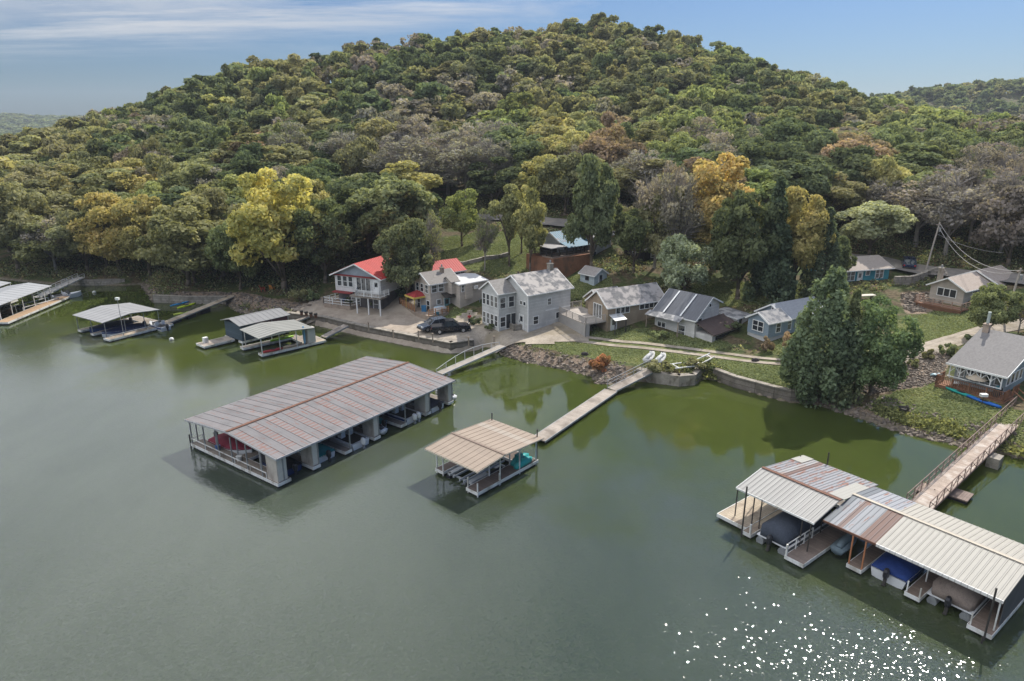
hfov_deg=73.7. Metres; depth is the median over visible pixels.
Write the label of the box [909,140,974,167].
forest tree
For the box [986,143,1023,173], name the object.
forest tree
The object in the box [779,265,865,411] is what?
evergreen tree
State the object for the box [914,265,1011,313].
ranch house
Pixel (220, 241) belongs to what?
broadleaf tree
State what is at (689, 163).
forest tree
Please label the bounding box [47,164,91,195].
forest tree
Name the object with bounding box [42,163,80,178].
forest tree
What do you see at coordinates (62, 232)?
forest tree
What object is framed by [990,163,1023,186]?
forest tree
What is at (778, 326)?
window
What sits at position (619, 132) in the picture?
forest tree
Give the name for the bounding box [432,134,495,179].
forest tree
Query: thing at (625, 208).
broadleaf tree
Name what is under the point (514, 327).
patio wall
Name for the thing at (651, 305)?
window
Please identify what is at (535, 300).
grey house
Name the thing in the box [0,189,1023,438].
undergrowth
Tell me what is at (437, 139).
forest tree
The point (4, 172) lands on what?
forest tree
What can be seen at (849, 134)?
forest tree
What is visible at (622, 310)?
window
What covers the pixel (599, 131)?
forest tree
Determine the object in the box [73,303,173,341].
covered boat dock
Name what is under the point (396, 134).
forest tree
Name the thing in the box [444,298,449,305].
window
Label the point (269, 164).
forest tree
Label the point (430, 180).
forest tree
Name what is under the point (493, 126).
forest tree
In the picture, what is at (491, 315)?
window
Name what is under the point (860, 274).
door
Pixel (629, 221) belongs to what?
broadleaf tree
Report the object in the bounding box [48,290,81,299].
motor boat
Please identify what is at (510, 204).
broadleaf tree
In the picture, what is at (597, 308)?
french door
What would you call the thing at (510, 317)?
sliding door
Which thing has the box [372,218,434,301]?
broadleaf tree
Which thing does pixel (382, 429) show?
jet ski
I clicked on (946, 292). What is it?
window
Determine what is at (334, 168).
forest tree
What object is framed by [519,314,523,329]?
door
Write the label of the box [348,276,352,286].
window
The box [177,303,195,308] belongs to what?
kayak
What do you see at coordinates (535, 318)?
window
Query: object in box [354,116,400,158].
forest tree
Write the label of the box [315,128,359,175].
forest tree
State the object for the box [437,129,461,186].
forest tree
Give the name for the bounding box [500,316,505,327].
window
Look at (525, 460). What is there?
paddle boat
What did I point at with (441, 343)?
seawall
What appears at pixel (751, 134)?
forest tree
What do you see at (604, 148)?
forest tree
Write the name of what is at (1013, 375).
window
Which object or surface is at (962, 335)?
dirt road
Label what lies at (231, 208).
forest tree
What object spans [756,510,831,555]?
pontoon boat
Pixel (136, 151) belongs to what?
forest tree
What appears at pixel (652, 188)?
broadleaf tree
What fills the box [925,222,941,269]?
utility pole
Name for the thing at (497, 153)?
forest tree
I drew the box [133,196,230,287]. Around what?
broadleaf tree
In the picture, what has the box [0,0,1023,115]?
sky
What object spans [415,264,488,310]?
tan house
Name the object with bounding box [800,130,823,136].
forest tree
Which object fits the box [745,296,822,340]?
light blue house
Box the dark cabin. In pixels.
[624,247,658,260]
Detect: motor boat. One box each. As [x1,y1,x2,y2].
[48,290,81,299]
[89,317,132,332]
[101,321,146,336]
[149,320,170,331]
[208,431,251,454]
[261,453,301,475]
[296,443,334,462]
[328,428,368,450]
[360,417,386,426]
[383,405,421,424]
[408,397,443,412]
[870,551,923,588]
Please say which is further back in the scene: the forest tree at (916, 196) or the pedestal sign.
the forest tree at (916, 196)
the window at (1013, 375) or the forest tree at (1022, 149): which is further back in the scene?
the forest tree at (1022, 149)
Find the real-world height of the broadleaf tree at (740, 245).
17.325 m
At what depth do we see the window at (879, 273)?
112.02 m
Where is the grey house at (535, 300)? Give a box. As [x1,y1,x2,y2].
[479,260,573,331]
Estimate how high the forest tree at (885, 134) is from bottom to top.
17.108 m
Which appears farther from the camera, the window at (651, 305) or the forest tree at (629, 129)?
the forest tree at (629, 129)
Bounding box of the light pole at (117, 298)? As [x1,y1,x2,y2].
[115,297,123,334]
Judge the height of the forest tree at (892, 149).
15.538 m
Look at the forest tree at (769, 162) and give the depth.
141.15 m
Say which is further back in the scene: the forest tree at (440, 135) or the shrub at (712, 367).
the forest tree at (440, 135)
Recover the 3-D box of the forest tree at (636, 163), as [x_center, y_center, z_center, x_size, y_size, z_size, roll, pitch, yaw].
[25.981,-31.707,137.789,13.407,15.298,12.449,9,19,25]
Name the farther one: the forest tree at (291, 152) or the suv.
the forest tree at (291, 152)
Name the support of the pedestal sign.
on the ground at (648, 272)
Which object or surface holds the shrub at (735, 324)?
on the ground at (648, 272)
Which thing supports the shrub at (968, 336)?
on the ground at (648, 272)
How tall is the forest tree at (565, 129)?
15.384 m
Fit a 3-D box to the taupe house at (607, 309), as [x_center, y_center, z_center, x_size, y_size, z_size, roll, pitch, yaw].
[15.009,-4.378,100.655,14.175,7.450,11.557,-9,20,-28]
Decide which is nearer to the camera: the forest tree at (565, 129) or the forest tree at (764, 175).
the forest tree at (764, 175)
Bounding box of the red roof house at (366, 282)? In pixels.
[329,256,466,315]
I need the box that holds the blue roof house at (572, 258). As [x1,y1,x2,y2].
[526,231,614,277]
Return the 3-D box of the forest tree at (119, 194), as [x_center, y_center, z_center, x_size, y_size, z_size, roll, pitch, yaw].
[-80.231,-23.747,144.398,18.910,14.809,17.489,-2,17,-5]
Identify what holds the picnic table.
on the ground at (648, 272)
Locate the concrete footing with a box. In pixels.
[985,452,1003,469]
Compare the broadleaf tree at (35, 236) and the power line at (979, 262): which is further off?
the broadleaf tree at (35, 236)
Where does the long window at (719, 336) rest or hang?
in the white house at (700, 316)
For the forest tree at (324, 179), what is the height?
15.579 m
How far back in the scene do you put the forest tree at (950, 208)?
115.42 m
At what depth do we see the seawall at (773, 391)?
80.37 m
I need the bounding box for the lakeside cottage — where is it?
[934,312,1023,403]
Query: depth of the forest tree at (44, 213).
142.85 m
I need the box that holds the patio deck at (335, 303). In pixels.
[323,293,360,309]
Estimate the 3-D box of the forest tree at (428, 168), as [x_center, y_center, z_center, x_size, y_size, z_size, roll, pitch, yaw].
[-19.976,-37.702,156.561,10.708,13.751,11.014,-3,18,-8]
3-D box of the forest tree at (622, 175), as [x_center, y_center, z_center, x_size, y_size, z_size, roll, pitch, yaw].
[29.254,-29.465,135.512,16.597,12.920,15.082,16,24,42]
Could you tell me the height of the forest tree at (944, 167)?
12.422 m
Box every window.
[337,275,341,285]
[342,276,347,286]
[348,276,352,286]
[351,297,360,305]
[373,299,378,308]
[417,298,420,307]
[420,283,423,291]
[426,300,429,310]
[431,285,436,292]
[438,284,443,291]
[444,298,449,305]
[482,292,485,304]
[483,311,485,322]
[486,293,489,305]
[486,312,489,323]
[490,295,493,306]
[490,313,493,323]
[494,296,497,308]
[494,315,497,327]
[500,297,505,308]
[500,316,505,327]
[508,295,514,307]
[533,315,538,324]
[547,297,551,305]
[616,306,629,313]
[639,302,657,309]
[657,320,665,328]
[678,324,685,334]
[715,330,733,339]
[752,319,763,332]
[775,323,781,332]
[787,321,791,330]
[846,272,855,280]
[874,270,883,278]
[936,287,956,298]
[957,367,965,376]
[984,374,992,383]
[993,376,1001,385]
[1005,375,1011,386]
[1010,371,1015,384]
[1014,369,1019,381]
[1018,367,1023,379]
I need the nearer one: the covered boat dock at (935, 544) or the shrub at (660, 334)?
the covered boat dock at (935, 544)
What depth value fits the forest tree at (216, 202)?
129.98 m
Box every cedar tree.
[394,258,412,298]
[742,175,797,303]
[797,206,849,302]
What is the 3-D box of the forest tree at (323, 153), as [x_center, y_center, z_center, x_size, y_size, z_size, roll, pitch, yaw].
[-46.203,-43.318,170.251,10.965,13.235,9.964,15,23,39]
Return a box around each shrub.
[289,289,308,302]
[306,288,319,300]
[469,316,481,324]
[484,323,494,329]
[588,359,608,373]
[596,353,610,362]
[646,359,673,372]
[650,330,668,337]
[685,357,705,368]
[699,358,715,371]
[724,321,742,327]
[761,336,774,351]
[778,364,818,391]
[782,331,790,351]
[906,358,918,367]
[922,349,934,358]
[938,342,956,354]
[964,334,973,339]
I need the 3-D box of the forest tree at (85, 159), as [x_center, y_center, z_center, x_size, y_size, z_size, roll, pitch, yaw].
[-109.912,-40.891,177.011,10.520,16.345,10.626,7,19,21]
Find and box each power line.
[940,224,1018,270]
[940,229,1015,273]
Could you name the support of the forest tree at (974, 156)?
on the ground at (648, 272)
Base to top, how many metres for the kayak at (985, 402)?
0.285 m
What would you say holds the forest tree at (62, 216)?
on the ground at (648, 272)
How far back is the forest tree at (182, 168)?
152.82 m
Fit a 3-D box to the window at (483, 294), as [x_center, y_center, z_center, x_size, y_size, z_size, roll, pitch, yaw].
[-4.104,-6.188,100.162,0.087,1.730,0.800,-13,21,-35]
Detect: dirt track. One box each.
[574,322,1023,364]
[588,319,1021,359]
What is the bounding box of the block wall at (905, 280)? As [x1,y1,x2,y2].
[893,266,944,284]
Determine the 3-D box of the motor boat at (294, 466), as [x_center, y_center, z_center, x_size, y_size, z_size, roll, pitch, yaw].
[-21.587,11.339,63.030,5.679,1.678,2.163,12,21,34]
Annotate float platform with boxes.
[915,482,935,493]
[947,488,973,503]
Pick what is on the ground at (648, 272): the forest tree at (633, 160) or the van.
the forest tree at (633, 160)
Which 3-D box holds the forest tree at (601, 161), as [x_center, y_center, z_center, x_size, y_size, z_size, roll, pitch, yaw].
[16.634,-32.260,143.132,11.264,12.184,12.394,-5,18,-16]
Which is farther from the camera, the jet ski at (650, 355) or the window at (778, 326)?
the window at (778, 326)
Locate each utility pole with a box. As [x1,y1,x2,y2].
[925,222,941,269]
[1007,268,1023,309]
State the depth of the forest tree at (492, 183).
148.10 m
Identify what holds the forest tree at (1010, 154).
on the ground at (648, 272)
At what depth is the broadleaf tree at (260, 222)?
113.30 m
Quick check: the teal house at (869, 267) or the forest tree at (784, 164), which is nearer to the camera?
the teal house at (869, 267)
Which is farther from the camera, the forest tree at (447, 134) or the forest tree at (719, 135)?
the forest tree at (447, 134)
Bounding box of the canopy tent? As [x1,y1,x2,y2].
[404,290,424,307]
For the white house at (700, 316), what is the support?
on the ground at (648, 272)
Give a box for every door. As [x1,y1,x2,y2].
[356,277,370,291]
[373,281,378,294]
[506,312,515,328]
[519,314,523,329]
[593,302,601,318]
[610,318,616,330]
[856,272,862,280]
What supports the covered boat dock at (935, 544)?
in the water
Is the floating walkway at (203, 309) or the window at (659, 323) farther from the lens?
the floating walkway at (203, 309)
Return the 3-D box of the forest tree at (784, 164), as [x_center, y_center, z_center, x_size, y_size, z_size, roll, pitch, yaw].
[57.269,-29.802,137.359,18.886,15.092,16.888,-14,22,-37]
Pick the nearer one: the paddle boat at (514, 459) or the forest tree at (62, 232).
the paddle boat at (514, 459)
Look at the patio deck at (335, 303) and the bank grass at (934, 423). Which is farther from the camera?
the patio deck at (335, 303)
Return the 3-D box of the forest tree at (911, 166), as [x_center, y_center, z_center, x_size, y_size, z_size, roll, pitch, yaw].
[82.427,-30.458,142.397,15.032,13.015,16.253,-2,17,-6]
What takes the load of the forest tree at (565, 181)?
on the ground at (648, 272)
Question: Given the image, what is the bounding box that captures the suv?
[417,316,444,331]
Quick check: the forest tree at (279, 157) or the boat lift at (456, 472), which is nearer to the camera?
the boat lift at (456, 472)
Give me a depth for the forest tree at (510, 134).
158.91 m
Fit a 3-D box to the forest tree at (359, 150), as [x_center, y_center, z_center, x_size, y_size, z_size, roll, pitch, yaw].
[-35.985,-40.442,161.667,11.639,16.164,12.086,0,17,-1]
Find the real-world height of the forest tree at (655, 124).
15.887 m
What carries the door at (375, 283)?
in the red roof house at (366, 282)
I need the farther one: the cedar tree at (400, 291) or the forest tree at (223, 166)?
the forest tree at (223, 166)
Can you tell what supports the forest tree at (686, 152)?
on the ground at (648, 272)
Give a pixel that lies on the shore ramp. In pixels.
(631, 379)
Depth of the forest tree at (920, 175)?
128.36 m
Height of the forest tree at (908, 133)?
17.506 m
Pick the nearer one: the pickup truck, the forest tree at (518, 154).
the pickup truck
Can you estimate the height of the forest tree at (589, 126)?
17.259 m
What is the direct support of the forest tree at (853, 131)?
on the ground at (648, 272)
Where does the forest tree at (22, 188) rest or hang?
on the ground at (648, 272)
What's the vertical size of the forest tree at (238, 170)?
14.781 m
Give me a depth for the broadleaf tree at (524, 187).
119.76 m
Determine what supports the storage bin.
on the entry deck at (418, 312)
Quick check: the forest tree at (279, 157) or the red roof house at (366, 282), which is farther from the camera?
the forest tree at (279, 157)
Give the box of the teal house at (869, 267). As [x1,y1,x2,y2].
[799,255,894,281]
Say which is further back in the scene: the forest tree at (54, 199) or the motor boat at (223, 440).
the forest tree at (54, 199)
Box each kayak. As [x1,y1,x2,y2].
[170,301,188,306]
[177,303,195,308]
[263,347,282,352]
[270,335,293,341]
[283,342,301,347]
[945,387,974,396]
[966,394,1001,408]
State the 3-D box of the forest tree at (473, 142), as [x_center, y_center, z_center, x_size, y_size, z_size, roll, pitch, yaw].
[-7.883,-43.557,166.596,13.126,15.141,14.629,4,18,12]
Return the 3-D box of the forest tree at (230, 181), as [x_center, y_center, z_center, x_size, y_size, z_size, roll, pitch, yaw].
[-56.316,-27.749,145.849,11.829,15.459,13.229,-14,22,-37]
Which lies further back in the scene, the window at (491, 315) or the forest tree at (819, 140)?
the forest tree at (819, 140)
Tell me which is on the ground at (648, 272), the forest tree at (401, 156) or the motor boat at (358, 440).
the forest tree at (401, 156)
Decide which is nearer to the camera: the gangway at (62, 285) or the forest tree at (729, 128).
the gangway at (62, 285)
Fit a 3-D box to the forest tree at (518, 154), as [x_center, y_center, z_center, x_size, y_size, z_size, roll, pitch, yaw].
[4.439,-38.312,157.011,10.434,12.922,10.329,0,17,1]
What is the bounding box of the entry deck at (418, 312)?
[399,297,448,319]
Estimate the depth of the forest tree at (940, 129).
164.30 m
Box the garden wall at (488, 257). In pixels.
[460,252,507,264]
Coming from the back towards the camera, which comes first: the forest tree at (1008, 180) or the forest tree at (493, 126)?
the forest tree at (493, 126)
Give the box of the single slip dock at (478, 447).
[425,413,543,496]
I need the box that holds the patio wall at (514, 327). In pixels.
[510,323,522,330]
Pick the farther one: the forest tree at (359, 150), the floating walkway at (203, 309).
the forest tree at (359, 150)
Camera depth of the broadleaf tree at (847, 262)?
105.14 m
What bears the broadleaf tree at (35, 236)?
on the ground at (648, 272)
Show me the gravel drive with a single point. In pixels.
(552, 333)
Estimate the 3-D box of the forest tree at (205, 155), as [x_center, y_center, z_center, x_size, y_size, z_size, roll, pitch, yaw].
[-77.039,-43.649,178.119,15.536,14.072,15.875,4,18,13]
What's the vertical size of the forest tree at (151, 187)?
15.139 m
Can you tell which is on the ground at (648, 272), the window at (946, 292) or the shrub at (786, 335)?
the shrub at (786, 335)
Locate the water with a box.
[0,279,1023,680]
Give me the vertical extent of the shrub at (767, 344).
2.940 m
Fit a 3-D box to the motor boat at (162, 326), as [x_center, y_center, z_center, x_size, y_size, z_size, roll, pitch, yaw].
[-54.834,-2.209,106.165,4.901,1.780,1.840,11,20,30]
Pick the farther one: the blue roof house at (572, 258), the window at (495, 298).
the blue roof house at (572, 258)
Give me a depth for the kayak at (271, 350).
93.82 m
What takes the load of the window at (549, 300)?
in the grey house at (535, 300)
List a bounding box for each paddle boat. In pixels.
[510,452,528,465]
[514,455,531,469]
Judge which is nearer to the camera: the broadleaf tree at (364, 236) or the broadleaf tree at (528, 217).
the broadleaf tree at (528, 217)
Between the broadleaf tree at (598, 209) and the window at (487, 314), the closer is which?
the window at (487, 314)
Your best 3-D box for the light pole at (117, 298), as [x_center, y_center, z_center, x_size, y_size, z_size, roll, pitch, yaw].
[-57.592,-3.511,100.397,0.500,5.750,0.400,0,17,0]
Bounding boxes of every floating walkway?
[165,295,234,323]
[535,389,616,442]
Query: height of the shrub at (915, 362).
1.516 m
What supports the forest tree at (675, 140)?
on the ground at (648, 272)
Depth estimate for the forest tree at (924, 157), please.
142.92 m
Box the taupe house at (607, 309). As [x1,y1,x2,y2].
[558,282,663,336]
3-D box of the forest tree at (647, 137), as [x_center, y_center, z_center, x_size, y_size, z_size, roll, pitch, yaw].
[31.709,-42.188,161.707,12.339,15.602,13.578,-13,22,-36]
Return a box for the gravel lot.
[291,292,434,350]
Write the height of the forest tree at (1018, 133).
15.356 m
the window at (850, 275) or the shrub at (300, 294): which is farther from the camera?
the shrub at (300, 294)
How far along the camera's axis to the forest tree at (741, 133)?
160.03 m
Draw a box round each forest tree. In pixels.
[0,160,51,177]
[0,181,44,207]
[3,163,70,188]
[4,215,77,265]
[5,213,73,261]
[19,179,78,204]
[20,190,80,219]
[23,186,50,194]
[31,205,53,259]
[39,171,77,190]
[40,217,104,271]
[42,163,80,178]
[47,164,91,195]
[55,191,122,267]
[61,176,113,211]
[68,168,147,195]
[70,150,97,176]
[75,192,139,259]
[77,155,133,191]
[105,157,153,191]
[106,158,161,195]
[113,144,148,161]
[127,137,170,175]
[133,186,189,214]
[134,166,160,180]
[134,181,162,199]
[141,153,179,192]
[155,156,182,171]
[157,160,215,191]
[162,218,212,282]
[163,165,225,193]
[168,187,228,270]
[174,219,263,279]
[179,157,218,164]
[181,184,227,197]
[184,146,228,170]
[192,165,227,187]
[194,163,234,184]
[208,132,275,170]
[211,141,246,168]
[212,194,246,219]
[215,159,263,187]
[217,174,252,199]
[220,140,265,162]
[227,202,299,276]
[229,142,282,168]
[240,145,298,167]
[246,178,284,202]
[255,161,304,181]
[264,121,314,150]
[265,165,288,183]
[269,179,333,234]
[276,143,334,169]
[283,157,344,179]
[286,156,329,172]
[286,166,332,199]
[293,138,311,149]
[308,139,344,159]
[312,123,366,148]
[314,196,359,258]
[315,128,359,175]
[324,173,367,197]
[325,172,398,254]
[333,135,380,179]
[345,175,436,257]
[350,171,401,235]
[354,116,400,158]
[362,131,439,172]
[370,142,403,175]
[376,114,432,144]
[379,124,426,151]
[379,160,442,195]
[394,192,442,227]
[404,141,446,171]
[409,145,444,186]
[419,137,454,187]
[421,143,466,194]
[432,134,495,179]
[434,130,462,178]
[434,140,498,197]
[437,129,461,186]
[438,128,480,181]
[460,131,494,186]
[462,135,516,200]
[465,117,527,143]
[465,156,524,201]
[481,125,552,193]
[510,154,561,200]
[512,146,546,175]
[522,123,564,140]
[524,135,573,173]
[537,152,583,214]
[545,126,574,138]
[547,129,590,156]
[553,143,584,205]
[572,135,646,166]
[572,158,621,182]
[575,119,614,133]
[588,124,632,155]
[589,127,620,143]
[609,147,664,204]
[610,152,661,206]
[613,158,689,221]
[619,121,639,138]
[623,128,668,151]
[633,119,666,136]
[643,147,716,170]
[645,131,693,154]
[662,156,746,200]
[665,135,709,157]
[666,114,727,147]
[687,151,749,180]
[689,167,772,200]
[698,168,791,208]
[699,115,738,138]
[699,141,752,165]
[703,129,737,163]
[725,127,775,144]
[729,137,804,165]
[746,124,763,137]
[747,117,812,142]
[752,153,836,218]
[752,154,839,200]
[759,159,776,166]
[764,143,786,160]
[783,129,838,155]
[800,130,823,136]
[801,122,832,133]
[805,171,868,210]
[816,137,892,207]
[828,144,890,221]
[828,176,850,210]
[833,158,877,202]
[835,130,870,134]
[836,131,894,156]
[854,177,914,219]
[855,155,912,221]
[866,127,905,153]
[866,135,902,154]
[880,177,970,246]
[881,122,923,152]
[892,171,947,233]
[893,142,958,174]
[898,163,951,175]
[908,136,961,158]
[908,165,998,258]
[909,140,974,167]
[914,166,950,231]
[922,122,990,149]
[924,166,963,235]
[932,164,959,174]
[949,158,1018,244]
[950,143,1003,219]
[957,169,999,225]
[969,185,1023,267]
[972,149,996,168]
[973,140,1023,166]
[975,152,1019,175]
[975,164,1023,254]
[977,130,1005,140]
[981,121,1023,140]
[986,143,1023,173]
[987,128,1023,145]
[990,137,1023,153]
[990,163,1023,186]
[1008,144,1023,157]
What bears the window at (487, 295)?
in the grey house at (535, 300)
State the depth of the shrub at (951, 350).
83.29 m
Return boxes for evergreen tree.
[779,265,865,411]
[817,286,866,408]
[846,294,924,395]
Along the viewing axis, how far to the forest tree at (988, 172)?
136.43 m
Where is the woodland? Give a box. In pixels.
[0,12,1023,175]
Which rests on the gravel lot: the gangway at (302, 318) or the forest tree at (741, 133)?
the gangway at (302, 318)
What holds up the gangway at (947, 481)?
on the ground at (648, 272)
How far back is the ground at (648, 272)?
110.40 m
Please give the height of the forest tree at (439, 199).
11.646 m
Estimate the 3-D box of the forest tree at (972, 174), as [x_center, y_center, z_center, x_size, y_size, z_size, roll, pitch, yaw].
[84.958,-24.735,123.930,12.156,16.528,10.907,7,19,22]
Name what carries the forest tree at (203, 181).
on the ground at (648, 272)
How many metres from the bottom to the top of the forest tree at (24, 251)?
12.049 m
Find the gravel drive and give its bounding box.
[418,310,591,352]
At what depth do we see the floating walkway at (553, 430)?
73.12 m
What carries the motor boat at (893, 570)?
on the water
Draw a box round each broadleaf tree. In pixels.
[0,182,47,272]
[18,216,63,272]
[65,191,147,273]
[111,193,161,276]
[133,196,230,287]
[204,221,262,289]
[225,167,327,292]
[284,198,356,282]
[357,207,379,245]
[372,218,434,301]
[418,209,443,262]
[438,188,485,246]
[474,208,500,270]
[488,183,524,266]
[511,175,547,271]
[512,184,527,253]
[562,152,622,265]
[611,208,658,272]
[616,197,633,242]
[627,155,689,268]
[638,185,692,269]
[656,233,713,290]
[658,168,705,276]
[688,151,759,268]
[708,189,790,299]
[784,185,836,288]
[813,235,857,270]
[833,200,919,254]
[967,282,1023,327]
[1018,309,1023,330]
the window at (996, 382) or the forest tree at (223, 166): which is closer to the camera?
the window at (996, 382)
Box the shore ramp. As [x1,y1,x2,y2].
[607,360,653,391]
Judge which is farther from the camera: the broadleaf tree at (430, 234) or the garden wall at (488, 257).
the garden wall at (488, 257)
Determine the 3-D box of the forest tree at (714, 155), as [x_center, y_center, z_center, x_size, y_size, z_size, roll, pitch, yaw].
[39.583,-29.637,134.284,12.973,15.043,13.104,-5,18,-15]
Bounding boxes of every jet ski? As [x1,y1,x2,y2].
[379,423,387,433]
[642,350,654,362]
[655,351,665,362]
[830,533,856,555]
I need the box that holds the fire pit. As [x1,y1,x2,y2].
[898,406,909,411]
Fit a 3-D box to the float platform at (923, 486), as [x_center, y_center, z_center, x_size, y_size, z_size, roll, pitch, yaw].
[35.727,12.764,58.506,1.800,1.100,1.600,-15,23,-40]
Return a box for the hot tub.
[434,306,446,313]
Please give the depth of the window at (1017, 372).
75.08 m
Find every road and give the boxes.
[437,214,1023,283]
[906,320,1023,360]
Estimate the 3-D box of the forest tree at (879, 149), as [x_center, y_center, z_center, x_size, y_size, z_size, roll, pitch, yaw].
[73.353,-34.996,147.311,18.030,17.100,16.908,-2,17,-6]
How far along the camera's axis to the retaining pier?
82.98 m
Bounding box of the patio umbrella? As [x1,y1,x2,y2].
[966,373,987,385]
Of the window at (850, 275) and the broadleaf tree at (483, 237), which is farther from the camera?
the broadleaf tree at (483, 237)
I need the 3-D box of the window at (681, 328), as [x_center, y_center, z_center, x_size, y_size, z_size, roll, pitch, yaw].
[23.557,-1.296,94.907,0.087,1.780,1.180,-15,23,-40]
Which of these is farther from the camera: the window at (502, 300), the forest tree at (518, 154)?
the forest tree at (518, 154)
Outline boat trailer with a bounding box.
[672,353,713,368]
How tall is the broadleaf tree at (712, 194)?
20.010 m
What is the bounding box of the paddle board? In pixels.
[302,326,305,343]
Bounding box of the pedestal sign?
[979,393,988,404]
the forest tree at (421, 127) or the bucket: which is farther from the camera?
the forest tree at (421, 127)
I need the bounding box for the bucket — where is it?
[236,455,241,461]
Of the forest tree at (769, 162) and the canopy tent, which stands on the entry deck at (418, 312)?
the canopy tent
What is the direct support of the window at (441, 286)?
in the tan house at (442, 286)
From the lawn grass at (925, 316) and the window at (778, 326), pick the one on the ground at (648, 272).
the lawn grass at (925, 316)
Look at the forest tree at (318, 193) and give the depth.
135.35 m
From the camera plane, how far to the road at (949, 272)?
116.66 m
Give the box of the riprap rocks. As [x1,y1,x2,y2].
[141,278,1023,458]
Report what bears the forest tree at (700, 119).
on the ground at (648, 272)
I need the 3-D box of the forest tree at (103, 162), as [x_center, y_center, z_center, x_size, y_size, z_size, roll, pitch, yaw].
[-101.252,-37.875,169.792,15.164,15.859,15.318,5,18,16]
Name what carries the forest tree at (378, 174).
on the ground at (648, 272)
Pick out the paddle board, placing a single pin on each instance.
(303, 332)
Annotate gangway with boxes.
[31,273,84,298]
[296,316,309,321]
[321,324,348,338]
[436,342,505,374]
[906,396,1023,508]
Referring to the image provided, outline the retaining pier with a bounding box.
[636,367,702,386]
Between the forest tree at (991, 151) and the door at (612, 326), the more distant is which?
the forest tree at (991, 151)
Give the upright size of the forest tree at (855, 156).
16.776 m
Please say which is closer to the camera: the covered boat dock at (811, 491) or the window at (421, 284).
the covered boat dock at (811, 491)
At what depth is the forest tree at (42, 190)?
161.88 m
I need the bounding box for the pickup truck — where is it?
[430,318,470,333]
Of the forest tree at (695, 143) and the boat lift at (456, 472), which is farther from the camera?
the forest tree at (695, 143)
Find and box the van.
[900,256,916,268]
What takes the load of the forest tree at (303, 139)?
on the ground at (648, 272)
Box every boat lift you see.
[11,297,58,310]
[446,460,506,486]
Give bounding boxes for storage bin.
[421,305,426,311]
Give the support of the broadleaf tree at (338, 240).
on the ground at (648, 272)
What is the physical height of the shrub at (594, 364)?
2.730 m
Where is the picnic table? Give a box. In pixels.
[861,294,875,298]
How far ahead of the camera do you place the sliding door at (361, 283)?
109.06 m
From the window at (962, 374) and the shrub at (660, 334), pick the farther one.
the shrub at (660, 334)
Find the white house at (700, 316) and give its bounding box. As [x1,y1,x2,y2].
[645,288,750,342]
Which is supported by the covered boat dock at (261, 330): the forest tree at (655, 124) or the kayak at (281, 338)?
the kayak at (281, 338)
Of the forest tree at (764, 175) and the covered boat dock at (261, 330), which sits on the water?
the covered boat dock at (261, 330)
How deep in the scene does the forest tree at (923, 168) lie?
133.73 m
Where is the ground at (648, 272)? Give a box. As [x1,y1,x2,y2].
[0,58,1023,457]
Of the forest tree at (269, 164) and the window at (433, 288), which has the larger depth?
the forest tree at (269, 164)
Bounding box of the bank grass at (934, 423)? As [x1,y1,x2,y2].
[641,361,1023,456]
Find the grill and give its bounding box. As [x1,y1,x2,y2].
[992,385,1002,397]
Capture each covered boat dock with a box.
[0,281,10,286]
[0,283,70,324]
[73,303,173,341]
[184,356,455,487]
[196,308,290,348]
[240,319,325,357]
[717,452,877,568]
[823,486,1023,643]
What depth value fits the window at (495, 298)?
97.88 m
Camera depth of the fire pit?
73.16 m
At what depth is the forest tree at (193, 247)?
124.86 m
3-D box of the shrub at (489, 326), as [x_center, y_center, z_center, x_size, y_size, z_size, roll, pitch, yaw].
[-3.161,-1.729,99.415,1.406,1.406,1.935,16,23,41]
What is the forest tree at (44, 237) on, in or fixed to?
on the ground at (648, 272)
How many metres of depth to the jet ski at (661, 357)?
86.12 m
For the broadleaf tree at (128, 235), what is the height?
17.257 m
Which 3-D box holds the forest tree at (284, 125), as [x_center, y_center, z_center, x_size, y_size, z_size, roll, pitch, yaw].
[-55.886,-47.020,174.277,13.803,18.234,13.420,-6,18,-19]
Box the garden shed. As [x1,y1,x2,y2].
[578,265,609,285]
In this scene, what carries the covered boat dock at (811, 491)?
in the water
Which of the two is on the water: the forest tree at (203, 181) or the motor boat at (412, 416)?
the motor boat at (412, 416)
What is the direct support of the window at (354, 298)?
in the red roof house at (366, 282)
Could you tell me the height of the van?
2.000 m
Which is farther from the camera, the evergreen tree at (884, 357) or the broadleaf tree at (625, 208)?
the broadleaf tree at (625, 208)
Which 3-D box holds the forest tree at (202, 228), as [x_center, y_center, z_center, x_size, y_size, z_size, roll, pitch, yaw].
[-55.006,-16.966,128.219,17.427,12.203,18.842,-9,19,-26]
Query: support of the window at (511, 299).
in the grey house at (535, 300)
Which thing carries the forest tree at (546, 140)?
on the ground at (648, 272)
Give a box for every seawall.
[61,278,124,285]
[153,294,226,303]
[286,311,473,350]
[713,367,799,401]
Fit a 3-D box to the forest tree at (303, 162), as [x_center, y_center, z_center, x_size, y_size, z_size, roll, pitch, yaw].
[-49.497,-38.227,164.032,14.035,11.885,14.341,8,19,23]
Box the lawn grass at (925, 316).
[441,231,1023,444]
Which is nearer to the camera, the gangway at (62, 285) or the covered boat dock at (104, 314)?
the covered boat dock at (104, 314)
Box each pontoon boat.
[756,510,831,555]
[927,576,989,621]

